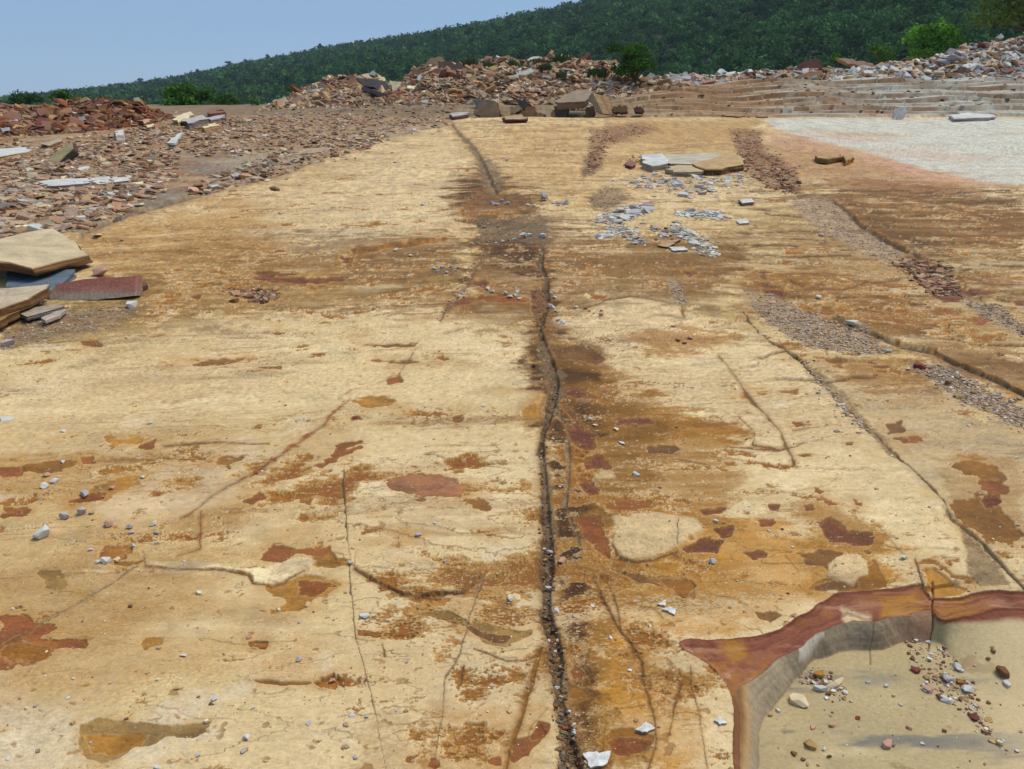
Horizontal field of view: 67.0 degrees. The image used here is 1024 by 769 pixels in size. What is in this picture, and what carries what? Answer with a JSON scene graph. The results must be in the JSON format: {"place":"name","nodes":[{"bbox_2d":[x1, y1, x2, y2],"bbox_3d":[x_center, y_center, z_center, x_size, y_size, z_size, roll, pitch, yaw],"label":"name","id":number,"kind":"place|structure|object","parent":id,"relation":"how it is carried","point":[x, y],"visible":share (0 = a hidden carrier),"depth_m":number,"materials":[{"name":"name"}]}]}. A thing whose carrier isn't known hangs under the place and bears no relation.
{"place":"outdoors","nodes":[
{"label":"outdoors","id":0,"kind":"place"},
{"bbox_2d":[0,0,580,96],"label":"sky","id":1,"kind":"structure","parent":0,"point":[46,45],"materials":[{"name":"blue"}]},
{"bbox_2d":[0,77,1023,768],"bbox_3d":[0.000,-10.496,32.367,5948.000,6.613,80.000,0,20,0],"label":"ground","id":2,"kind":"structure","parent":0,"point":[354,317],"depth_m":3.54,"materials":[{"name":"stone"}]},
{"bbox_2d":[0,339,14,346],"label":"loose stone","id":3,"kind":"object","parent":2,"relation":"on","point":[5,343],"visible":1,"depth_m":5.01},
{"bbox_2d":[0,310,20,327],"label":"stone slab","id":4,"kind":"object","parent":2,"relation":"on","point":[5,320],"depth_m":5.39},
{"bbox_2d":[0,147,32,159],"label":"stone slab","id":5,"kind":"structure","parent":2,"relation":"on","point":[5,153],"depth_m":16.97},
{"bbox_2d":[0,284,51,316],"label":"stone slab","id":6,"kind":"object","parent":2,"relation":"on","point":[13,299],"depth_m":5.64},
{"bbox_2d":[32,524,49,538],"bbox_3d":[-1.764,0.551,2.899,0.050,0.044,0.062,16,25,37],"label":"loose stone","id":7,"kind":"object","parent":2,"relation":"on","point":[43,531],"visible":1,"depth_m":2.88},
{"bbox_2d":[6,269,76,290],"bbox_3d":[-3.908,-0.849,6.419,0.526,0.079,1.007,-11,23,-27],"label":"stone slab","id":8,"kind":"object","parent":2,"relation":"on","point":[51,279],"depth_m":6.41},
{"bbox_2d":[0,228,92,275],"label":"stone slab","id":9,"kind":"object","parent":8,"relation":"on","point":[39,252],"depth_m":6.87,"materials":[{"name":"stone"}]},
{"bbox_2d":[21,304,64,320],"bbox_3d":[-3.431,-0.528,5.624,0.184,0.038,0.309,10,22,25],"label":"stone slab","id":10,"kind":"object","parent":2,"relation":"on","point":[35,313],"depth_m":5.58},
{"bbox_2d":[41,139,62,147],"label":"stone slab","id":11,"kind":"structure","parent":2,"relation":"on","point":[53,143],"depth_m":19.08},
{"bbox_2d":[41,308,67,323],"bbox_3d":[-3.277,-0.493,5.548,0.110,0.028,0.326,0,20,0],"label":"stone slab","id":12,"kind":"object","parent":2,"relation":"on","point":[53,316],"depth_m":5.51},
{"bbox_2d":[46,88,73,100],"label":"tree","id":13,"kind":"object","parent":2,"relation":"on","point":[60,93],"visible":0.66,"depth_m":55.72,"materials":[{"name":"green plant"}]},
{"bbox_2d":[58,512,69,519],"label":"loose stone","id":14,"kind":"object","parent":2,"relation":"on","point":[63,515],"visible":1,"depth_m":3.02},
{"bbox_2d":[0,96,172,137],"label":"rubble heap","id":15,"kind":"object","parent":2,"relation":"on","point":[26,126],"visible":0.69,"depth_m":26.07,"materials":[{"name":"stone"}]},
{"bbox_2d":[1,127,16,133],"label":"stone slab","id":16,"kind":"object","parent":15,"relation":"on","point":[7,129],"depth_m":22.01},
{"bbox_2d":[1,111,21,120],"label":"stone slab","id":17,"kind":"object","parent":15,"relation":"on","point":[11,115],"depth_m":24.51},
{"bbox_2d":[36,108,49,116],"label":"stone slab","id":18,"kind":"object","parent":15,"relation":"on","point":[41,111],"depth_m":25.46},
{"bbox_2d":[51,123,70,129],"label":"stone slab","id":19,"kind":"object","parent":15,"relation":"on","point":[60,126],"depth_m":22.84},
{"bbox_2d":[69,116,84,124],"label":"stone slab","id":20,"kind":"object","parent":15,"relation":"on","point":[72,119],"depth_m":24.40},
{"bbox_2d":[48,275,142,300],"bbox_3d":[-3.268,-0.763,6.120,0.708,0.180,0.347,0,20,0],"label":"stone block","id":21,"kind":"object","parent":2,"relation":"on","point":[104,288],"depth_m":6.05,"materials":[{"name":"stone"}]},
{"bbox_2d":[92,266,107,275],"bbox_3d":[-3.604,-0.985,6.749,0.168,0.083,0.123,14,31,34],"label":"loose stone","id":22,"kind":"object","parent":2,"relation":"on","point":[100,270],"visible":1,"depth_m":6.71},
{"bbox_2d":[126,300,137,308],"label":"loose stone","id":23,"kind":"object","parent":2,"relation":"on","point":[131,304],"visible":1,"depth_m":5.82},
{"bbox_2d":[167,132,182,145],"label":"stone slab","id":24,"kind":"structure","parent":2,"relation":"on","point":[173,141],"depth_m":20.27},
{"bbox_2d":[172,111,193,126],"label":"stone slab","id":25,"kind":"structure","parent":2,"relation":"on","point":[178,119],"depth_m":27.82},
{"bbox_2d":[157,81,216,105],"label":"tree","id":26,"kind":"object","parent":2,"relation":"on","point":[181,95],"visible":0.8,"depth_m":44.60,"materials":[{"name":"green plant"}]},
{"bbox_2d":[202,123,219,131],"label":"stone slab","id":27,"kind":"structure","parent":2,"relation":"on","point":[212,126],"depth_m":24.29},
{"bbox_2d":[207,107,226,116],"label":"stone slab","id":28,"kind":"structure","parent":2,"relation":"on","point":[216,111],"depth_m":30.92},
{"bbox_2d":[208,115,226,122],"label":"stone slab","id":29,"kind":"structure","parent":2,"relation":"on","point":[213,119],"depth_m":28.60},
{"bbox_2d":[207,92,243,104],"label":"bush","id":30,"kind":"object","parent":2,"relation":"on","point":[227,99],"visible":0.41,"depth_m":44.75,"materials":[{"name":"green plant"}]},
{"bbox_2d":[0,104,455,240],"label":"spoil rubble","id":31,"kind":"object","parent":2,"relation":"on","point":[62,214],"visible":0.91,"depth_m":14.91,"materials":[{"name":"stone"}]},
{"bbox_2d":[47,142,78,161],"bbox_3d":[-9.101,-4.641,15.671,0.258,0.499,0.639,17,26,39],"label":"stone slab","id":32,"kind":"object","parent":31,"relation":"on","point":[67,152],"depth_m":15.64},
{"bbox_2d":[39,178,93,188],"bbox_3d":[-7.110,-3.220,12.401,0.840,0.087,0.981,-9,22,-24],"label":"stone slab","id":33,"kind":"object","parent":31,"relation":"on","point":[65,183],"depth_m":12.28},
{"bbox_2d":[90,176,112,184],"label":"stone slab","id":34,"kind":"object","parent":31,"relation":"on","point":[97,180],"depth_m":12.64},
{"bbox_2d":[115,130,124,140],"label":"stone slab","id":35,"kind":"structure","parent":31,"relation":"on","point":[120,135],"depth_m":21.00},
{"bbox_2d":[109,175,131,183],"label":"stone slab","id":36,"kind":"object","parent":31,"relation":"on","point":[118,180],"depth_m":12.77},
{"bbox_2d":[136,119,152,125],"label":"stone slab","id":37,"kind":"structure","parent":31,"relation":"on","point":[144,122],"depth_m":26.40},
{"bbox_2d":[181,115,208,128],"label":"stone slab","id":38,"kind":"structure","parent":31,"relation":"on","point":[192,122],"depth_m":25.87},
{"bbox_2d":[449,112,468,119],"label":"stone slab","id":39,"kind":"structure","parent":31,"relation":"on","point":[458,115],"depth_m":32.20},
{"bbox_2d":[256,50,690,110],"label":"rubble heap","id":40,"kind":"object","parent":2,"relation":"on","point":[435,88],"visible":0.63,"depth_m":40.05,"materials":[{"name":"stone"}]},
{"bbox_2d":[356,78,392,93],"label":"stone slab","id":41,"kind":"structure","parent":40,"relation":"on","point":[372,84],"depth_m":39.91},
{"bbox_2d":[362,86,388,96],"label":"stone slab","id":42,"kind":"object","parent":40,"relation":"on","point":[371,92],"depth_m":38.59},
{"bbox_2d":[389,81,402,90],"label":"stone slab","id":43,"kind":"object","parent":40,"relation":"on","point":[394,85],"depth_m":41.23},
{"bbox_2d":[410,69,422,77],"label":"stone slab","id":44,"kind":"object","parent":40,"relation":"on","point":[417,72],"depth_m":42.70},
{"bbox_2d":[423,56,444,68],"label":"stone slab","id":45,"kind":"object","parent":40,"relation":"on","point":[435,60],"depth_m":42.78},
{"bbox_2d":[438,61,464,68],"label":"stone slab","id":46,"kind":"structure","parent":40,"relation":"on","point":[443,64],"depth_m":42.19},
{"bbox_2d":[461,57,476,66],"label":"grass tuft","id":47,"kind":"object","parent":40,"relation":"on","point":[469,62],"visible":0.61,"depth_m":42.58,"materials":[{"name":"green plant"}]},
{"bbox_2d":[472,59,496,66],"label":"grass tuft","id":48,"kind":"object","parent":40,"relation":"on","point":[485,64],"visible":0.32,"depth_m":42.24,"materials":[{"name":"green plant"}]},
{"bbox_2d":[483,70,495,78],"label":"stone slab","id":49,"kind":"object","parent":40,"relation":"on","point":[490,73],"depth_m":40.95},
{"bbox_2d":[504,58,523,66],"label":"grass tuft","id":50,"kind":"object","parent":40,"relation":"on","point":[513,62],"visible":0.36,"depth_m":42.63,"materials":[{"name":"green plant"}]},
{"bbox_2d":[513,68,533,76],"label":"stone slab","id":51,"kind":"object","parent":40,"relation":"on","point":[527,71],"depth_m":41.11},
{"bbox_2d":[526,58,548,64],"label":"grass tuft","id":52,"kind":"object","parent":40,"relation":"on","point":[535,61],"visible":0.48,"depth_m":42.65,"materials":[{"name":"green plant"}]},
{"bbox_2d":[539,62,551,70],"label":"grass tuft","id":53,"kind":"object","parent":40,"relation":"on","point":[544,66],"visible":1,"depth_m":41.04,"materials":[{"name":"green plant"}]},
{"bbox_2d":[549,53,571,62],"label":"grass tuft","id":54,"kind":"object","parent":40,"relation":"on","point":[561,59],"visible":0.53,"depth_m":42.58,"materials":[{"name":"green plant"}]},
{"bbox_2d":[555,71,566,77],"bbox_3d":[2.540,-16.005,39.919,0.566,0.345,0.571,11,23,27],"label":"grass tuft","id":55,"kind":"object","parent":40,"relation":"on","point":[559,74],"visible":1,"depth_m":39.77,"materials":[{"name":"green plant"}]},
{"bbox_2d":[587,67,605,76],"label":"grass tuft","id":56,"kind":"object","parent":40,"relation":"on","point":[599,72],"visible":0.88,"depth_m":40.57,"materials":[{"name":"green plant"}]},
{"bbox_2d":[602,40,657,86],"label":"bush","id":57,"kind":"object","parent":40,"relation":"on","point":[635,57],"visible":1,"depth_m":40.16,"materials":[{"name":"green plant"}]},
{"bbox_2d":[473,99,488,107],"bbox_3d":[-1.366,-12.722,35.133,0.850,0.476,0.399,0,20,0],"label":"stone block","id":58,"kind":"object","parent":2,"relation":"on","point":[478,102],"depth_m":35.02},
{"bbox_2d":[473,100,501,117],"bbox_3d":[-1.019,-11.761,33.385,1.295,0.954,0.598,0,20,0],"label":"stone block","id":59,"kind":"object","parent":2,"relation":"on","point":[489,109],"depth_m":33.19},
{"bbox_2d":[0,167,1023,768],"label":"stone specks","id":60,"kind":"object","parent":2,"relation":"on","point":[308,723],"visible":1,"depth_m":2.40,"materials":[{"name":"stone"}]},
{"bbox_2d":[502,115,527,123],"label":"stone slab","id":61,"kind":"structure","parent":2,"relation":"on","point":[514,119],"depth_m":29.19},
{"bbox_2d":[510,105,522,113],"bbox_3d":[0.204,-12.093,34.178,0.583,0.490,0.438,0,20,0],"label":"stone block","id":62,"kind":"object","parent":2,"relation":"on","point":[516,109],"depth_m":34.03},
{"bbox_2d":[516,98,531,110],"bbox_3d":[0.590,-12.504,34.693,0.786,0.613,0.382,0,20,0],"label":"stone block","id":63,"kind":"object","parent":2,"relation":"on","point":[523,104],"depth_m":34.59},
{"bbox_2d":[521,106,536,116],"bbox_3d":[0.761,-11.693,33.451,0.773,0.669,0.466,0,20,0],"label":"stone block","id":64,"kind":"object","parent":2,"relation":"on","point":[529,112],"depth_m":33.26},
{"bbox_2d":[552,106,568,116],"bbox_3d":[2.121,-11.775,33.665,0.778,0.666,0.724,0,20,0],"label":"stone block","id":65,"kind":"object","parent":2,"relation":"on","point":[562,113],"depth_m":33.32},
{"bbox_2d":[557,89,592,109],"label":"cap slab","id":66,"kind":"structure","parent":65,"relation":"on","point":[578,99],"depth_m":33.05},
{"bbox_2d":[583,751,610,768],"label":"stone flake","id":67,"kind":"object","parent":2,"relation":"on","point":[595,759],"visible":1,"depth_m":1.94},
{"bbox_2d":[589,94,616,115],"bbox_3d":[3.895,-11.946,33.059,0.494,0.901,1.575,16,26,37],"label":"leaning stone slab","id":68,"kind":"object","parent":2,"relation":"on","point":[602,104],"visible":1,"depth_m":32.87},
{"bbox_2d":[613,105,627,114],"bbox_3d":[4.696,-11.885,33.500,0.718,0.444,0.418,0,20,0],"label":"stone block","id":69,"kind":"object","parent":2,"relation":"on","point":[620,109],"depth_m":33.33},
{"bbox_2d":[625,160,635,168],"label":"stone slab","id":70,"kind":"object","parent":2,"relation":"on","point":[630,164],"depth_m":14.78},
{"bbox_2d":[634,106,644,114],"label":"stone block","id":71,"kind":"object","parent":2,"relation":"on","point":[639,110],"depth_m":33.45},
{"bbox_2d":[636,721,654,733],"bbox_3d":[0.349,0.909,2.037,0.046,0.011,0.031,-15,25,-35],"label":"stone flake","id":72,"kind":"object","parent":2,"relation":"on","point":[645,728],"visible":1,"depth_m":2.03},
{"bbox_2d":[640,153,667,171],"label":"stone slab","id":73,"kind":"structure","parent":2,"relation":"on","point":[654,162],"depth_m":14.54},
{"bbox_2d":[657,239,680,248],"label":"stone slab","id":74,"kind":"object","parent":2,"relation":"on","point":[666,244],"depth_m":7.83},
{"bbox_2d":[662,607,675,615],"bbox_3d":[0.510,0.730,2.499,0.046,0.011,0.030,14,25,34],"label":"stone flake","id":75,"kind":"object","parent":2,"relation":"on","point":[671,610],"visible":1,"depth_m":2.49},
{"bbox_2d":[591,171,755,256],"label":"stone crumbs","id":76,"kind":"object","parent":2,"relation":"on","point":[684,234],"visible":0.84,"depth_m":9.30,"materials":[{"name":"stone"}]},
{"bbox_2d":[669,247,687,251],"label":"stone slab","id":77,"kind":"object","parent":2,"relation":"on","point":[678,249],"depth_m":7.57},
{"bbox_2d":[665,165,704,176],"bbox_3d":[3.188,-3.924,14.124,0.715,0.126,1.629,5,21,15],"label":"stone slab","id":78,"kind":"object","parent":2,"relation":"on","point":[683,170],"depth_m":13.58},
{"bbox_2d":[664,153,720,165],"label":"stone slab","id":79,"kind":"structure","parent":2,"relation":"on","point":[681,159],"depth_m":15.39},
{"bbox_2d":[692,152,744,174],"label":"stone slab","id":80,"kind":"structure","parent":2,"relation":"on","point":[728,162],"depth_m":14.18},
{"bbox_2d":[714,717,726,725],"bbox_3d":[0.556,0.900,2.062,0.024,0.011,0.027,-13,24,-31],"label":"stone flake","id":81,"kind":"object","parent":2,"relation":"on","point":[719,721],"visible":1,"depth_m":2.06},
{"bbox_2d":[736,219,749,224],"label":"stone slab","id":82,"kind":"object","parent":2,"relation":"on","point":[743,222],"depth_m":9.05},
{"bbox_2d":[738,198,754,205],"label":"stone slab","id":83,"kind":"object","parent":2,"relation":"on","point":[746,202],"depth_m":10.41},
{"bbox_2d":[789,693,808,707],"bbox_3d":[0.836,0.920,2.253,0.054,0.021,0.041,-1,13,14],"label":"loose stone","id":84,"kind":"object","parent":2,"relation":"on","point":[797,699],"visible":1,"depth_m":2.24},
{"bbox_2d":[804,739,816,750],"bbox_3d":[0.813,0.981,2.108,0.034,0.016,0.027,17,33,18],"label":"loose stone","id":85,"kind":"object","parent":2,"relation":"on","point":[811,744],"visible":1,"depth_m":2.10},
{"bbox_2d":[813,670,823,677],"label":"loose stone","id":86,"kind":"object","parent":2,"relation":"on","point":[819,674],"visible":1,"depth_m":2.34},
{"bbox_2d":[813,685,827,691],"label":"loose stone","id":87,"kind":"object","parent":2,"relation":"on","point":[822,688],"visible":1,"depth_m":2.29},
{"bbox_2d":[627,77,1020,117],"bbox_3d":[29.889,-25.984,68.924,26.791,2.639,92.082,12,23,29],"label":"ledge rubble","id":88,"kind":"object","parent":2,"relation":"on","point":[909,91],"visible":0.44,"depth_m":37.57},
{"bbox_2d":[815,152,842,164],"bbox_3d":[6.502,-4.660,15.918,0.520,0.164,1.813,7,21,18],"label":"stone slab","id":89,"kind":"object","parent":2,"relation":"on","point":[826,158],"depth_m":15.52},
{"bbox_2d":[646,32,1023,84],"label":"rubble heap","id":90,"kind":"object","parent":2,"relation":"on","point":[1011,47],"visible":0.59,"depth_m":46.52,"materials":[{"name":"stone"}]},
{"bbox_2d":[794,71,822,78],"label":"stone slab","id":91,"kind":"structure","parent":90,"relation":"on","point":[817,73],"depth_m":44.55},
{"bbox_2d":[795,59,822,70],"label":"stone slab","id":92,"kind":"structure","parent":90,"relation":"on","point":[812,63],"depth_m":48.01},
{"bbox_2d":[837,58,873,67],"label":"stone slab","id":93,"kind":"structure","parent":90,"relation":"on","point":[849,62],"depth_m":49.53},
{"bbox_2d":[935,58,950,64],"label":"stone slab","id":94,"kind":"object","parent":90,"relation":"on","point":[941,61],"depth_m":47.16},
{"bbox_2d":[947,55,962,63],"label":"stone slab","id":95,"kind":"object","parent":90,"relation":"on","point":[951,58],"depth_m":46.75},
{"bbox_2d":[962,63,976,70],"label":"stone slab","id":96,"kind":"object","parent":90,"relation":"on","point":[972,66],"depth_m":45.70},
{"bbox_2d":[830,51,846,67],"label":"bush","id":97,"kind":"object","parent":2,"relation":"on","point":[835,56],"visible":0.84,"depth_m":55.20,"materials":[{"name":"green plant"}]},
{"bbox_2d":[842,154,854,165],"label":"stone slab","id":98,"kind":"object","parent":2,"relation":"on","point":[847,159],"depth_m":15.46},
{"bbox_2d":[845,320,857,325],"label":"loose stone","id":99,"kind":"object","parent":2,"relation":"on","point":[852,322],"visible":1,"depth_m":5.38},
{"bbox_2d":[866,44,896,63],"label":"bush","id":100,"kind":"object","parent":2,"relation":"on","point":[880,50],"visible":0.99,"depth_m":56.78,"materials":[{"name":"green plant"}]},
{"bbox_2d":[882,739,891,748],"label":"loose stone","id":101,"kind":"object","parent":2,"relation":"on","point":[886,743],"visible":1,"depth_m":2.10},
{"bbox_2d":[891,106,906,118],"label":"stone slab","id":102,"kind":"object","parent":2,"relation":"on","point":[899,112],"depth_m":31.78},
{"bbox_2d":[906,47,934,58],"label":"bush","id":103,"kind":"object","parent":2,"relation":"on","point":[927,53],"visible":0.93,"depth_m":55.01,"materials":[{"name":"green plant"}]},
{"bbox_2d":[914,361,926,369],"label":"loose stone","id":104,"kind":"object","parent":2,"relation":"on","point":[919,365],"visible":1,"depth_m":4.60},
{"bbox_2d":[922,685,933,693],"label":"loose stone","id":105,"kind":"object","parent":2,"relation":"on","point":[928,688],"visible":1,"depth_m":2.29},
{"bbox_2d":[897,16,974,53],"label":"tree","id":106,"kind":"object","parent":2,"relation":"on","point":[935,40],"visible":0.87,"depth_m":55.93,"materials":[{"name":"green plant"}]},
{"bbox_2d":[940,695,951,704],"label":"loose stone","id":107,"kind":"object","parent":2,"relation":"on","point":[945,699],"visible":1,"depth_m":2.25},
{"bbox_2d":[940,674,954,682],"bbox_3d":[1.317,0.886,2.335,0.035,0.017,0.033,2,20,6],"label":"loose stone","id":108,"kind":"object","parent":2,"relation":"on","point":[948,678],"visible":1,"depth_m":2.33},
{"bbox_2d":[960,684,973,692],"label":"loose stone","id":109,"kind":"object","parent":2,"relation":"on","point":[966,688],"visible":1,"depth_m":2.29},
{"bbox_2d":[948,113,995,121],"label":"stone slab","id":110,"kind":"structure","parent":2,"relation":"on","point":[965,117],"depth_m":30.58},
{"bbox_2d":[960,0,1023,31],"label":"tree","id":111,"kind":"object","parent":2,"relation":"on","point":[1011,12],"visible":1,"depth_m":54.42,"materials":[{"name":"green plant"}]},
{"bbox_2d":[995,665,1009,677],"bbox_3d":[1.484,0.867,2.339,0.032,0.018,0.040,-2,31,-7],"label":"loose stone","id":112,"kind":"object","parent":2,"relation":"on","point":[1002,671],"visible":1,"depth_m":2.33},
{"bbox_2d":[0,186,1023,433],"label":"gravel","id":113,"kind":"structure","parent":0,"point":[1010,410],"depth_m":5.18,"materials":[{"name":"gravel"}]},
{"bbox_2d":[437,159,589,768],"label":"gravel","id":114,"kind":"structure","parent":0,"point":[564,734],"depth_m":2.35,"materials":[{"name":"gravel"}]},
{"bbox_2d":[222,124,963,303],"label":"gravel","id":115,"kind":"structure","parent":0,"point":[943,283],"depth_m":7.17,"materials":[{"name":"gravel"}]},
{"bbox_2d":[202,0,995,103],"bbox_3d":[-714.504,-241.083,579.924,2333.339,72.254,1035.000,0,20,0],"label":"hill","id":116,"kind":"structure","parent":0,"point":[708,59],"depth_m":224.34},
{"bbox_2d":[0,0,1023,104],"bbox_3d":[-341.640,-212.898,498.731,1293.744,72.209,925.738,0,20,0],"label":"forest","id":117,"kind":"object","parent":116,"relation":"on","point":[595,21],"visible":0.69,"depth_m":275.96,"materials":[{"name":"green plant"}]},
{"bbox_2d":[768,636,1023,767],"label":"gravel","id":118,"kind":"structure","parent":0,"point":[927,678],"depth_m":2.30,"materials":[{"name":"gravel"}]},
{"bbox_2d":[826,677,843,688],"bbox_3d":[0.970,0.893,2.317,0.058,0.018,0.032,-19,21,-27],"label":"loose stone","id":119,"kind":"object","parent":118,"relation":"on","point":[835,683],"visible":0.98,"depth_m":2.31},
{"bbox_3d":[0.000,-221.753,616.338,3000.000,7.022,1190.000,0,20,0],"label":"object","id":120,"kind":"structure","parent":0,"visible":0},
{"bbox_2d":[7,89,43,104],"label":"tree","id":121,"kind":"object","parent":120,"relation":"on","point":[22,98],"visible":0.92,"depth_m":59.60,"materials":[{"name":"green plant"}]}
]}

